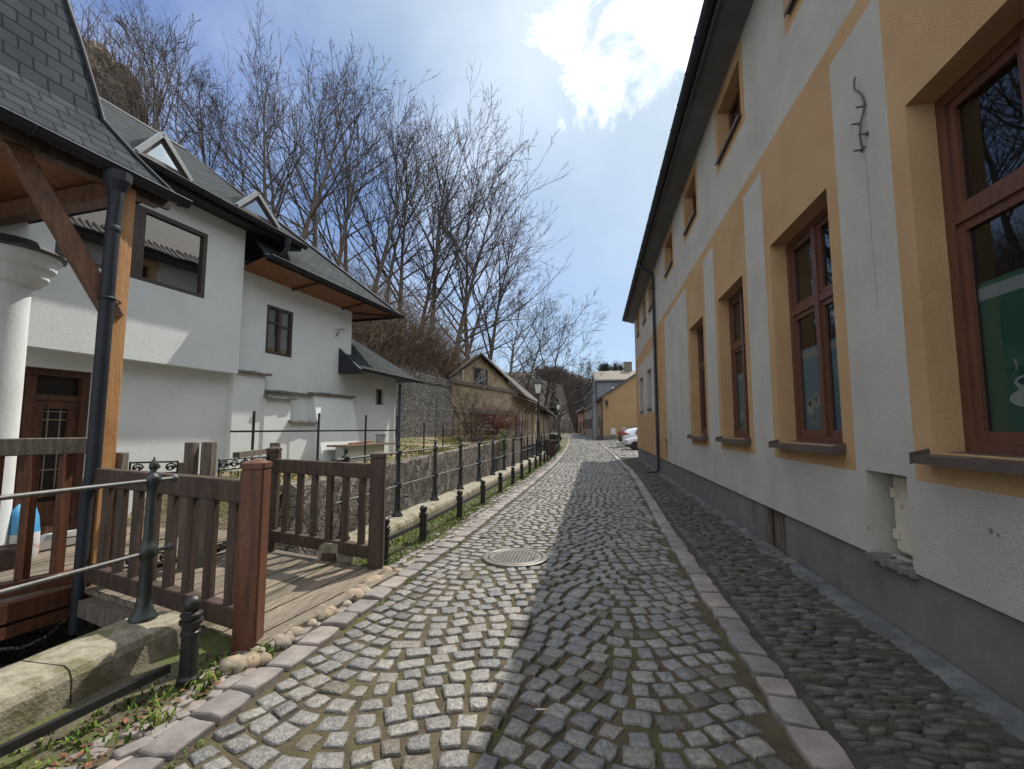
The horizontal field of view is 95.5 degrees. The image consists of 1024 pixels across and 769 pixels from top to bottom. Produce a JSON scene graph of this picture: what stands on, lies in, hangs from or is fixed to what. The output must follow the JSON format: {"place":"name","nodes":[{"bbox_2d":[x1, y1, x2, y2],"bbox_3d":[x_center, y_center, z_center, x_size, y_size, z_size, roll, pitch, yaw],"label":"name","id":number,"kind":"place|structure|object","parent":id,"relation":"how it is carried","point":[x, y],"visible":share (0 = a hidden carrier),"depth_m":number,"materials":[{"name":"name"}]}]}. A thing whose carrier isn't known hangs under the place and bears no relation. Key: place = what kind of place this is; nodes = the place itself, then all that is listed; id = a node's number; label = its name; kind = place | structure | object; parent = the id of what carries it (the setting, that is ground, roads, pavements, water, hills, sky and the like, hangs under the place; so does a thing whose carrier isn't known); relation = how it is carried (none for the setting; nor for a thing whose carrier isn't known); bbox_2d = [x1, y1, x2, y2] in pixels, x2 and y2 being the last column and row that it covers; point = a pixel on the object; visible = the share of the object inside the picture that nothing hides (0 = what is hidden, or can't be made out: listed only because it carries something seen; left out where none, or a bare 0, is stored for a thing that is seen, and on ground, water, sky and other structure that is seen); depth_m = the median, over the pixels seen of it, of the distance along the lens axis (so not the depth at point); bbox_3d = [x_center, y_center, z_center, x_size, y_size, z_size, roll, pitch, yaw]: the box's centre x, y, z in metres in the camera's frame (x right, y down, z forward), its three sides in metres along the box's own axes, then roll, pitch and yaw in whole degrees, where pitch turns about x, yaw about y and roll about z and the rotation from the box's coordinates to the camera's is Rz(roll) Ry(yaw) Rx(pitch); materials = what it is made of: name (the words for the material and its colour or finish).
{"place":"outdoors","nodes":[
{"label":"outdoors","id":0,"kind":"place"},
{"bbox_2d":[69,0,703,379],"label":"sky","id":1,"kind":"structure","parent":0,"point":[608,75],"materials":[{"name":"blue"}]},
{"bbox_2d":[174,434,791,768],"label":"cobbled road","id":2,"kind":"structure","parent":0,"point":[639,751],"depth_m":3.12,"materials":[{"name":"stone"}]},
{"bbox_2d":[482,548,547,568],"bbox_3d":[0.039,2.133,5.689,0.800,0.072,0.800,-1,-5,10],"label":"manhole cover","id":3,"kind":"object","parent":2,"relation":"on","point":[515,558],"visible":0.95,"depth_m":5.61,"materials":[{"name":"metal"}]},
{"bbox_2d":[0,321,1023,768],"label":"ground","id":4,"kind":"structure","parent":0,"point":[776,737],"depth_m":2.90,"materials":[{"name":"stone"}]},
{"bbox_2d":[0,610,180,740],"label":"stone coping","id":5,"kind":"object","parent":4,"relation":"on","point":[37,687],"visible":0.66,"depth_m":2.74,"materials":[{"name":"stone"}]},
{"bbox_2d":[0,457,178,623],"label":"stream railing","id":6,"kind":"object","parent":5,"relation":"on","point":[144,610],"visible":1,"depth_m":3.29,"materials":[{"name":"black metal"}]},
{"bbox_2d":[84,39,148,125],"bbox_3d":[-24.698,-16.160,27.437,5.691,8.083,5.565,5,-7,-43],"label":"rock outcrop","id":7,"kind":"object","parent":4,"relation":"on","point":[99,66],"visible":0.09,"depth_m":26.91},
{"bbox_2d":[70,0,183,142],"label":"bare tree","id":8,"kind":"object","parent":4,"relation":"on","point":[105,39],"visible":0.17,"depth_m":26.03,"materials":[{"name":"plant"}]},
{"bbox_2d":[30,644,239,768],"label":"fallen leaves","id":9,"kind":"object","parent":4,"relation":"on","point":[83,746],"visible":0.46,"depth_m":2.46,"materials":[{"name":"brown plant"}]},
{"bbox_2d":[0,437,280,640],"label":"wooden terrace","id":10,"kind":"structure","parent":4,"relation":"on","point":[25,610],"depth_m":4.58,"materials":[{"name":"brown wood"}]},
{"bbox_2d":[0,543,16,570],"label":"plant pot","id":11,"kind":"object","parent":10,"relation":"on","point":[7,555],"visible":0.61,"depth_m":5.10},
{"bbox_2d":[8,504,39,557],"bbox_3d":[-5.830,1.757,5.579,0.210,0.640,0.310,-1,-5,10],"label":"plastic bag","id":12,"kind":"object","parent":10,"relation":"on","point":[13,529],"visible":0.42,"depth_m":5.53,"materials":[{"name":"plastic"}]},
{"bbox_2d":[39,539,75,551],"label":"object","id":13,"kind":"object","parent":10,"relation":"on","point":[45,545],"depth_m":6.17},
{"bbox_2d":[124,461,178,568],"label":"iron scroll gate","id":14,"kind":"structure","parent":10,"relation":"attached to","point":[173,466],"depth_m":5.03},
{"bbox_2d":[71,0,233,145],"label":"bare tree","id":15,"kind":"object","parent":4,"relation":"on","point":[153,83],"visible":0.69,"depth_m":21.12,"materials":[{"name":"brown plant"}]},
{"bbox_2d":[82,9,222,169],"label":"bare tree","id":16,"kind":"object","parent":4,"relation":"on","point":[170,85],"visible":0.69,"depth_m":20.73,"materials":[{"name":"brown plant"}]},
{"bbox_2d":[86,0,220,141],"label":"bare tree","id":17,"kind":"object","parent":4,"relation":"on","point":[123,26],"visible":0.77,"depth_m":19.31,"materials":[{"name":"brown plant"}]},
{"bbox_2d":[105,13,257,176],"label":"bare tree","id":18,"kind":"object","parent":4,"relation":"on","point":[201,129],"visible":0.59,"depth_m":22.82,"materials":[{"name":"brown plant"}]},
{"bbox_2d":[175,594,203,688],"bbox_3d":[-2.028,1.658,2.927,0.136,0.644,0.136,-1,-5,10],"label":"bollard","id":19,"kind":"object","parent":4,"relation":"on","point":[191,617],"visible":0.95,"depth_m":2.90,"materials":[{"name":"metal"}]},
{"bbox_2d":[0,664,170,757],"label":"bar","id":20,"kind":"object","parent":19,"relation":"attached to","point":[28,737],"visible":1,"depth_m":2.40,"materials":[{"name":"black paint"}]},
{"bbox_2d":[0,0,423,634],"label":"white house","id":21,"kind":"structure","parent":4,"relation":"on","point":[164,296],"depth_m":7.56,"materials":[{"name":"paint"}]},
{"bbox_2d":[12,366,90,534],"bbox_3d":[-6.814,0.924,6.390,0.249,2.350,1.513,-1,-6,14],"label":"door","id":22,"kind":"structure","parent":21,"relation":"in","point":[55,402],"depth_m":6.76,"materials":[{"name":"brown wood"}]},
{"bbox_2d":[55,204,207,298],"bbox_3d":[-6.124,-2.317,7.662,0.295,1.240,2.289,-1,-5,11],"label":"window","id":23,"kind":"structure","parent":21,"relation":"in","point":[169,253],"depth_m":7.96,"materials":[{"name":"glass"}]},
{"bbox_2d":[140,139,186,178],"bbox_3d":[-5.813,-3.882,7.799,0.017,0.503,0.865,-2,-6,16],"label":"dormer window","id":24,"kind":"structure","parent":21,"relation":"in","point":[156,152],"depth_m":7.77,"materials":[{"name":"glass"}]},
{"bbox_2d":[239,197,275,226],"bbox_3d":[-5.261,-3.688,9.665,0.017,0.466,1.026,-2,-6,16],"label":"dormer window","id":25,"kind":"structure","parent":21,"relation":"in","point":[253,207],"depth_m":9.63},
{"bbox_2d":[265,304,292,357],"bbox_3d":[-5.423,-1.221,10.787,0.126,1.100,0.792,-1,-6,14],"label":"window","id":26,"kind":"structure","parent":21,"relation":"in","point":[279,325],"depth_m":10.77,"materials":[{"name":"wood"}]},
{"bbox_2d":[375,389,381,404],"bbox_3d":[-4.318,0.397,14.770,0.093,0.500,0.490,-2,-6,16],"label":"window","id":27,"kind":"structure","parent":21,"relation":"in","point":[378,392],"depth_m":14.91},
{"bbox_2d":[375,434,386,442],"bbox_3d":[-3.792,1.558,13.443,0.315,0.250,0.315,-1,-5,10],"label":"bucket","id":28,"kind":"object","parent":21,"relation":"on","point":[380,438],"visible":1,"depth_m":13.33,"materials":[{"name":"grey plastic"}]},
{"bbox_2d":[183,94,287,191],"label":"bare tree","id":29,"kind":"object","parent":4,"relation":"on","point":[232,120],"visible":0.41,"depth_m":35.45,"materials":[{"name":"brown plant"}]},
{"bbox_2d":[77,446,397,655],"bbox_3d":[-2.674,1.435,4.814,2.922,1.500,2.070,-3,-6,28],"label":"footbridge","id":30,"kind":"object","parent":4,"relation":"on","point":[242,576],"visible":0.86,"depth_m":4.18,"materials":[{"name":"brown wood"}]},
{"bbox_2d":[217,456,268,555],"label":"iron scroll gate","id":31,"kind":"structure","parent":30,"relation":"attached to","point":[231,463],"depth_m":5.50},
{"bbox_2d":[173,75,316,211],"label":"bare tree","id":32,"kind":"object","parent":4,"relation":"on","point":[229,161],"visible":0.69,"depth_m":24.27,"materials":[{"name":"brown plant"}]},
{"bbox_2d":[157,29,347,216],"bbox_3d":[-13.711,-13.762,27.706,9.752,14.742,9.799,-7,-1,10],"label":"bare tree","id":33,"kind":"object","parent":4,"relation":"on","point":[265,186],"visible":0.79,"depth_m":27.33,"materials":[{"name":"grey plant"}]},
{"bbox_2d":[0,439,519,667],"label":"bank wall","id":34,"kind":"structure","parent":4,"relation":"on","point":[16,648],"depth_m":9.90,"materials":[{"name":"stone"}]},
{"bbox_2d":[496,429,516,458],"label":"hanging evergreen","id":35,"kind":"object","parent":34,"relation":"on","point":[501,445],"visible":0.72,"depth_m":25.23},
{"bbox_2d":[210,65,330,218],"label":"bare tree","id":36,"kind":"object","parent":4,"relation":"on","point":[272,194],"visible":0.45,"depth_m":38.93,"materials":[{"name":"grey plant"}]},
{"bbox_2d":[167,0,386,248],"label":"bare tree","id":37,"kind":"object","parent":4,"relation":"on","point":[314,217],"visible":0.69,"depth_m":32.59,"materials":[{"name":"grey plant"}]},
{"bbox_2d":[1,446,562,768],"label":"verge grass","id":38,"kind":"structure","parent":4,"relation":"on","point":[154,717],"depth_m":2.82,"materials":[{"name":"plant"}]},
{"bbox_2d":[45,453,561,768],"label":"verge stones","id":39,"kind":"object","parent":4,"relation":"on","point":[122,754],"visible":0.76,"depth_m":2.72,"materials":[{"name":"stone"}]},
{"bbox_2d":[218,566,401,674],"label":"field stones","id":40,"kind":"object","parent":4,"relation":"on","point":[287,639],"visible":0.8,"depth_m":3.44,"materials":[{"name":"stone"}]},
{"bbox_2d":[112,78,515,386],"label":"slope undergrowth","id":41,"kind":"object","parent":4,"relation":"on","point":[433,356],"visible":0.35,"depth_m":22.42,"materials":[{"name":"plant"}]},
{"bbox_2d":[246,28,397,239],"bbox_3d":[-12.196,-15.254,31.378,9.101,19.054,13.013,2,-6,-17],"label":"bare tree","id":42,"kind":"object","parent":4,"relation":"on","point":[315,205],"visible":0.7,"depth_m":30.99,"materials":[{"name":"grey plant"}]},
{"bbox_2d":[248,60,406,272],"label":"bare tree","id":43,"kind":"object","parent":4,"relation":"on","point":[350,226],"visible":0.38,"depth_m":42.91,"materials":[{"name":"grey plant"}]},
{"bbox_2d":[198,434,509,481],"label":"garden grass","id":44,"kind":"structure","parent":4,"relation":"on","point":[450,442],"depth_m":17.59,"materials":[{"name":"plant"}]},
{"bbox_2d":[280,63,443,266],"bbox_3d":[-10.600,-13.535,30.571,11.526,16.871,10.437,-1,-5,13],"label":"bare tree","id":45,"kind":"object","parent":4,"relation":"on","point":[344,227],"visible":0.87,"depth_m":31.86,"materials":[{"name":"grey plant"}]},
{"bbox_2d":[230,411,493,462],"bbox_3d":[-2.677,2.021,17.472,1.056,1.430,18.305,-1,-5,13],"label":"garden fence","id":46,"kind":"object","parent":4,"relation":"on","point":[253,430],"visible":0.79,"depth_m":10.92,"materials":[{"name":"metal"}]},
{"bbox_2d":[384,517,390,564],"bbox_3d":[-1.509,1.900,5.515,0.136,0.644,0.136,-1,-5,10],"label":"bollard","id":47,"kind":"object","parent":4,"relation":"on","point":[387,537],"visible":0.45,"depth_m":5.49,"materials":[{"name":"metal"}]},
{"bbox_2d":[306,118,469,325],"bbox_3d":[-11.433,-12.159,40.943,14.164,20.316,12.748,9,-7,-26],"label":"bare tree","id":48,"kind":"object","parent":4,"relation":"on","point":[392,263],"visible":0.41,"depth_m":39.94,"materials":[{"name":"grey plant"}]},
{"bbox_2d":[308,79,472,292],"bbox_3d":[-8.746,-13.472,35.666,13.802,20.178,9.548,5,-7,-40],"label":"bare tree","id":49,"kind":"object","parent":4,"relation":"on","point":[385,251],"visible":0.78,"depth_m":35.43,"materials":[{"name":"grey plant"}]},
{"bbox_2d":[298,79,488,320],"bbox_3d":[-9.708,-12.904,39.662,17.198,23.784,10.155,7,-7,-34],"label":"bare tree","id":50,"kind":"object","parent":4,"relation":"on","point":[403,238],"visible":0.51,"depth_m":39.08,"materials":[{"name":"grey plant"}]},
{"bbox_2d":[419,505,427,542],"bbox_3d":[-1.252,2.028,6.559,0.136,0.644,0.136,-1,-5,10],"label":"bollard","id":51,"kind":"object","parent":4,"relation":"on","point":[423,515],"visible":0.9,"depth_m":6.52,"materials":[{"name":"metal"}]},
{"bbox_2d":[389,457,543,540],"bbox_3d":[-0.008,2.583,13.231,0.106,0.045,15.783,-1,-5,11],"label":"bar","id":52,"kind":"object","parent":51,"relation":"attached to","point":[404,531],"visible":0.93,"depth_m":7.40,"materials":[{"name":"black paint"}]},
{"bbox_2d":[395,368,453,437],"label":"retaining wall","id":53,"kind":"structure","parent":4,"relation":"on","point":[418,400],"depth_m":22.40,"materials":[{"name":"grey stone"}]},
{"bbox_2d":[319,451,545,563],"bbox_3d":[0.558,3.454,19.526,0.722,0.558,28.868,-1,-5,10],"label":"stone coping","id":54,"kind":"object","parent":4,"relation":"on","point":[410,516],"visible":0.29,"depth_m":7.91,"materials":[{"name":"stone"}]},
{"bbox_2d":[334,432,557,539],"bbox_3d":[0.751,2.710,20.597,0.298,1.140,30.851,-1,-5,10],"label":"stream railing","id":55,"kind":"object","parent":54,"relation":"on","point":[398,484],"visible":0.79,"depth_m":8.77,"materials":[{"name":"black metal"}]},
{"bbox_2d":[367,154,524,327],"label":"bare tree","id":56,"kind":"object","parent":4,"relation":"on","point":[453,289],"visible":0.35,"depth_m":50.05,"materials":[{"name":"grey plant"}]},
{"bbox_2d":[369,62,525,346],"bbox_3d":[-5.991,-12.607,38.351,11.459,25.467,16.962,2,-6,-19],"label":"bare tree","id":57,"kind":"object","parent":4,"relation":"on","point":[435,264],"visible":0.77,"depth_m":37.66,"materials":[{"name":"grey plant"}]},
{"bbox_2d":[370,81,538,357],"bbox_3d":[-4.353,-10.204,40.863,14.998,24.934,14.049,3,-7,34],"label":"bare tree","id":58,"kind":"object","parent":4,"relation":"on","point":[464,268],"visible":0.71,"depth_m":39.09,"materials":[{"name":"grey plant"}]},
{"bbox_2d":[456,490,462,519],"bbox_3d":[-0.923,2.180,8.190,0.136,0.644,0.136,-1,-5,10],"label":"bollard","id":59,"kind":"object","parent":4,"relation":"on","point":[459,498],"visible":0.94,"depth_m":8.15,"materials":[{"name":"metal"}]},
{"bbox_2d":[429,399,491,438],"bbox_3d":[-2.143,1.842,23.457,0.444,1.901,6.503,-2,-6,24],"label":"wire fence","id":60,"kind":"object","parent":4,"relation":"on","point":[453,420],"visible":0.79,"depth_m":21.75,"materials":[{"name":"metal"}]},
{"bbox_2d":[336,250,586,432],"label":"hillside","id":61,"kind":"structure","parent":4,"relation":"on","point":[573,415],"depth_m":166.49,"materials":[{"name":"plant"}]},
{"bbox_2d":[430,357,514,436],"bbox_3d":[-2.703,0.720,24.914,5.084,4.229,4.658,-5,-7,41],"label":"arching shrub","id":62,"kind":"object","parent":4,"relation":"on","point":[471,414],"visible":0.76,"depth_m":24.66,"materials":[{"name":"plant"}]},
{"bbox_2d":[440,416,513,443],"bbox_3d":[-1.731,2.280,23.165,3.396,2.074,3.497,3,-6,-29],"label":"bramble","id":63,"kind":"object","parent":4,"relation":"on","point":[475,439],"visible":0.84,"depth_m":23.14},
{"bbox_2d":[480,480,485,504],"bbox_3d":[-0.612,2.328,9.773,0.136,0.644,0.136,-1,-5,10],"label":"bollard","id":64,"kind":"object","parent":4,"relation":"on","point":[483,490],"visible":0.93,"depth_m":9.74,"materials":[{"name":"metal"}]},
{"bbox_2d":[115,435,854,768],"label":"kerb","id":65,"kind":"structure","parent":4,"relation":"on","point":[815,746],"depth_m":3.04,"materials":[{"name":"stone"}]},
{"bbox_2d":[446,352,546,445],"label":"old barn","id":66,"kind":"structure","parent":4,"relation":"on","point":[502,386],"depth_m":29.93,"materials":[{"name":"paint"}]},
{"bbox_2d":[474,367,487,385],"bbox_3d":[-1.906,-0.481,28.579,0.499,1.040,1.508,-1,-5,10],"label":"gable window","id":67,"kind":"structure","parent":66,"relation":"in","point":[484,371],"depth_m":28.58,"materials":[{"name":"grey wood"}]},
{"bbox_2d":[421,112,573,353],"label":"bare tree","id":68,"kind":"object","parent":4,"relation":"on","point":[471,287],"visible":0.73,"depth_m":42.50,"materials":[{"name":"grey plant"}]},
{"bbox_2d":[438,192,556,353],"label":"bare tree","id":69,"kind":"object","parent":4,"relation":"on","point":[475,330],"visible":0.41,"depth_m":58.73,"materials":[{"name":"grey plant"}]},
{"bbox_2d":[446,163,552,359],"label":"bare tree","id":70,"kind":"object","parent":4,"relation":"on","point":[494,334],"visible":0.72,"depth_m":49.30,"materials":[{"name":"grey plant"}]},
{"bbox_2d":[498,472,502,492],"bbox_3d":[-0.288,2.488,11.486,0.136,0.644,0.136,-1,-5,10],"label":"bollard","id":71,"kind":"object","parent":4,"relation":"on","point":[500,476],"visible":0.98,"depth_m":11.45,"materials":[{"name":"metal"}]},
{"bbox_2d":[467,394,534,435],"bbox_3d":[-1.001,1.870,28.162,5.417,3.102,5.379,-1,-5,10],"label":"red shrub","id":72,"kind":"object","parent":4,"relation":"on","point":[500,422],"visible":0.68,"depth_m":27.80,"materials":[{"name":"plant"}]},
{"bbox_2d":[511,467,514,484],"bbox_3d":[0.026,2.644,13.149,0.136,0.644,0.136,-1,-5,10],"label":"bollard","id":73,"kind":"object","parent":4,"relation":"on","point":[513,475],"visible":0.91,"depth_m":13.12,"materials":[{"name":"metal"}]},
{"bbox_2d":[483,267,573,387],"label":"bare tree","id":74,"kind":"object","parent":4,"relation":"on","point":[513,355],"visible":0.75,"depth_m":59.11,"materials":[{"name":"grey plant"}]},
{"bbox_2d":[491,283,585,396],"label":"bare tree","id":75,"kind":"object","parent":4,"relation":"on","point":[529,377],"visible":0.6,"depth_m":64.05,"materials":[{"name":"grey plant"}]},
{"bbox_2d":[533,374,543,460],"bbox_3d":[1.288,1.549,22.574,0.500,4.220,0.500,-1,-5,10],"label":"street lamp","id":76,"kind":"object","parent":4,"relation":"on","point":[538,383],"visible":0.98,"depth_m":22.51,"materials":[{"name":"black metal"}]},
{"bbox_2d":[537,407,556,441],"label":"plank shed","id":77,"kind":"structure","parent":4,"relation":"on","point":[544,419],"depth_m":48.29,"materials":[{"name":"brown wood"}]},
{"bbox_2d":[544,440,554,454],"bbox_3d":[1.847,3.230,22.828,0.471,1.020,0.471,2,-6,-24],"label":"litter bin","id":78,"kind":"object","parent":4,"relation":"on","point":[549,445],"visible":0.91,"depth_m":22.67,"materials":[{"name":"black paint"}]},
{"bbox_2d":[548,374,560,429],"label":"spruce","id":79,"kind":"object","parent":4,"relation":"on","point":[553,402],"visible":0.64,"depth_m":157.60,"materials":[{"name":"green plant"}]},
{"bbox_2d":[556,400,560,443],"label":"street lamp","id":80,"kind":"object","parent":4,"relation":"on","point":[558,404],"visible":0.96,"depth_m":52.67,"materials":[{"name":"black metal"}]},
{"bbox_2d":[512,288,608,407],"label":"bare tree","id":81,"kind":"object","parent":4,"relation":"on","point":[554,366],"visible":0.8,"depth_m":61.68,"materials":[{"name":"grey plant"}]},
{"bbox_2d":[549,345,604,439],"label":"bare tree","id":82,"kind":"object","parent":4,"relation":"on","point":[573,392],"visible":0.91,"depth_m":73.59,"materials":[{"name":"grey plant"}]},
{"bbox_2d":[575,367,583,406],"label":"spruce","id":83,"kind":"object","parent":4,"relation":"on","point":[578,390],"visible":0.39,"depth_m":163.64,"materials":[{"name":"green plant"}]},
{"bbox_2d":[595,360,612,370],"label":"bare tree","id":84,"kind":"object","parent":4,"relation":"on","point":[605,367],"visible":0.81,"depth_m":117.81,"materials":[{"name":"plant"}]},
{"bbox_2d":[594,373,636,439],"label":"yellow house","id":85,"kind":"structure","parent":4,"relation":"on","point":[616,414],"depth_m":62.44,"materials":[{"name":"paint"}]},
{"bbox_2d":[610,361,623,370],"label":"bare tree","id":86,"kind":"object","parent":4,"relation":"on","point":[616,366],"visible":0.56,"depth_m":121.25,"materials":[{"name":"plant"}]},
{"bbox_2d":[620,457,1023,768],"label":"cobble strip","id":87,"kind":"object","parent":4,"relation":"on","point":[907,728],"visible":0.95,"depth_m":3.18,"materials":[{"name":"stone"}]},
{"bbox_2d":[622,0,1023,712],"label":"ochre house","id":88,"kind":"structure","parent":4,"relation":"on","point":[824,310],"depth_m":4.09,"materials":[{"name":"beige paint"}]},
{"bbox_2d":[683,190,696,235],"bbox_3d":[4.293,-4.230,10.940,0.330,0.980,1.330,-1,-5,10],"label":"window","id":89,"kind":"structure","parent":88,"relation":"in","point":[694,196],"depth_m":11.25,"materials":[{"name":"brown wood"}]},
{"bbox_2d":[687,325,707,439],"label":"window","id":90,"kind":"structure","parent":88,"relation":"in","point":[703,415],"depth_m":11.01,"materials":[{"name":"brown wood"}]},
{"bbox_2d":[715,87,741,165],"bbox_3d":[3.740,-4.522,7.817,0.330,0.980,1.360,-1,-5,10],"label":"window","id":91,"kind":"structure","parent":88,"relation":"in","point":[732,124],"depth_m":8.01,"materials":[{"name":"brown wood"}]},
{"bbox_2d":[715,286,750,444],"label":"window","id":92,"kind":"structure","parent":88,"relation":"in","point":[737,344],"depth_m":8.27,"materials":[{"name":"brown wood"}]},
{"bbox_2d":[783,0,795,17],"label":"window","id":93,"kind":"structure","parent":88,"relation":"in","point":[790,4],"depth_m":5.29,"materials":[{"name":"brown wood"}]},
{"bbox_2d":[768,206,846,454],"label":"window","id":94,"kind":"structure","parent":88,"relation":"in","point":[808,255],"depth_m":5.44,"materials":[{"name":"brown wood"}]},
{"bbox_2d":[890,475,912,556],"bbox_3d":[3.196,1.052,3.672,0.089,0.650,0.504,-1,-5,10],"label":"meter door","id":95,"kind":"structure","parent":88,"relation":"in","point":[902,532],"depth_m":3.81,"materials":[{"name":"beige metal"}]},
{"bbox_2d":[909,18,1023,475],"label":"window","id":96,"kind":"structure","parent":88,"relation":"in","point":[980,118],"depth_m":3.14,"materials":[{"name":"brown wood"}]},
{"bbox_2d":[636,457,1023,740],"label":"mortar strip","id":97,"kind":"object","parent":4,"relation":"on","point":[1005,713],"visible":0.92,"depth_m":3.44,"materials":[{"name":"concrete"}]},
{"bbox_2d":[521,421,524,459],"bbox_3d":[0.747,4.198,31.193,0.070,3.450,1.000,-1,-5,10],"label":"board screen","id":98,"kind":"object","parent":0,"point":[523,432],"visible":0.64,"depth_m":31.25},
{"bbox_2d":[575,408,584,434],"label":"pink house","id":99,"kind":"structure","parent":0,"point":[581,419],"depth_m":110.89,"materials":[{"name":"paint"}]},
{"bbox_2d":[583,368,619,436],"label":"brown town house","id":100,"kind":"structure","parent":0,"point":[588,411],"depth_m":89.56,"materials":[{"name":"grey paint"}]},
{"bbox_2d":[591,362,635,437],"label":"grey house","id":101,"kind":"structure","parent":0,"point":[608,380],"depth_m":74.83,"materials":[{"name":"paint"}]},
{"bbox_2d":[599,439,637,456],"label":"yard paving","id":102,"kind":"structure","parent":0,"point":[613,445],"depth_m":34.71,"materials":[{"name":"stone"}]},
{"bbox_2d":[618,426,636,441],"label":"parked car","id":103,"kind":"object","parent":102,"relation":"on","point":[620,434],"visible":0.16,"depth_m":44.42,"materials":[{"name":"paint"}]},
{"bbox_2d":[622,426,636,440],"bbox_3d":[11.631,4.399,39.343,4.662,1.765,2.080,-1,-5,10],"label":"parked car","id":104,"kind":"object","parent":102,"relation":"on","point":[629,433],"visible":0.14,"depth_m":38.89,"materials":[{"name":"white paint"}]},
{"bbox_2d":[622,437,637,449],"bbox_3d":[10.300,4.078,34.102,4.327,1.430,2.080,-1,-5,10],"label":"parked car","id":105,"kind":"object","parent":102,"relation":"on","point":[631,442],"visible":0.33,"depth_m":33.54,"materials":[{"name":"silver metal"}]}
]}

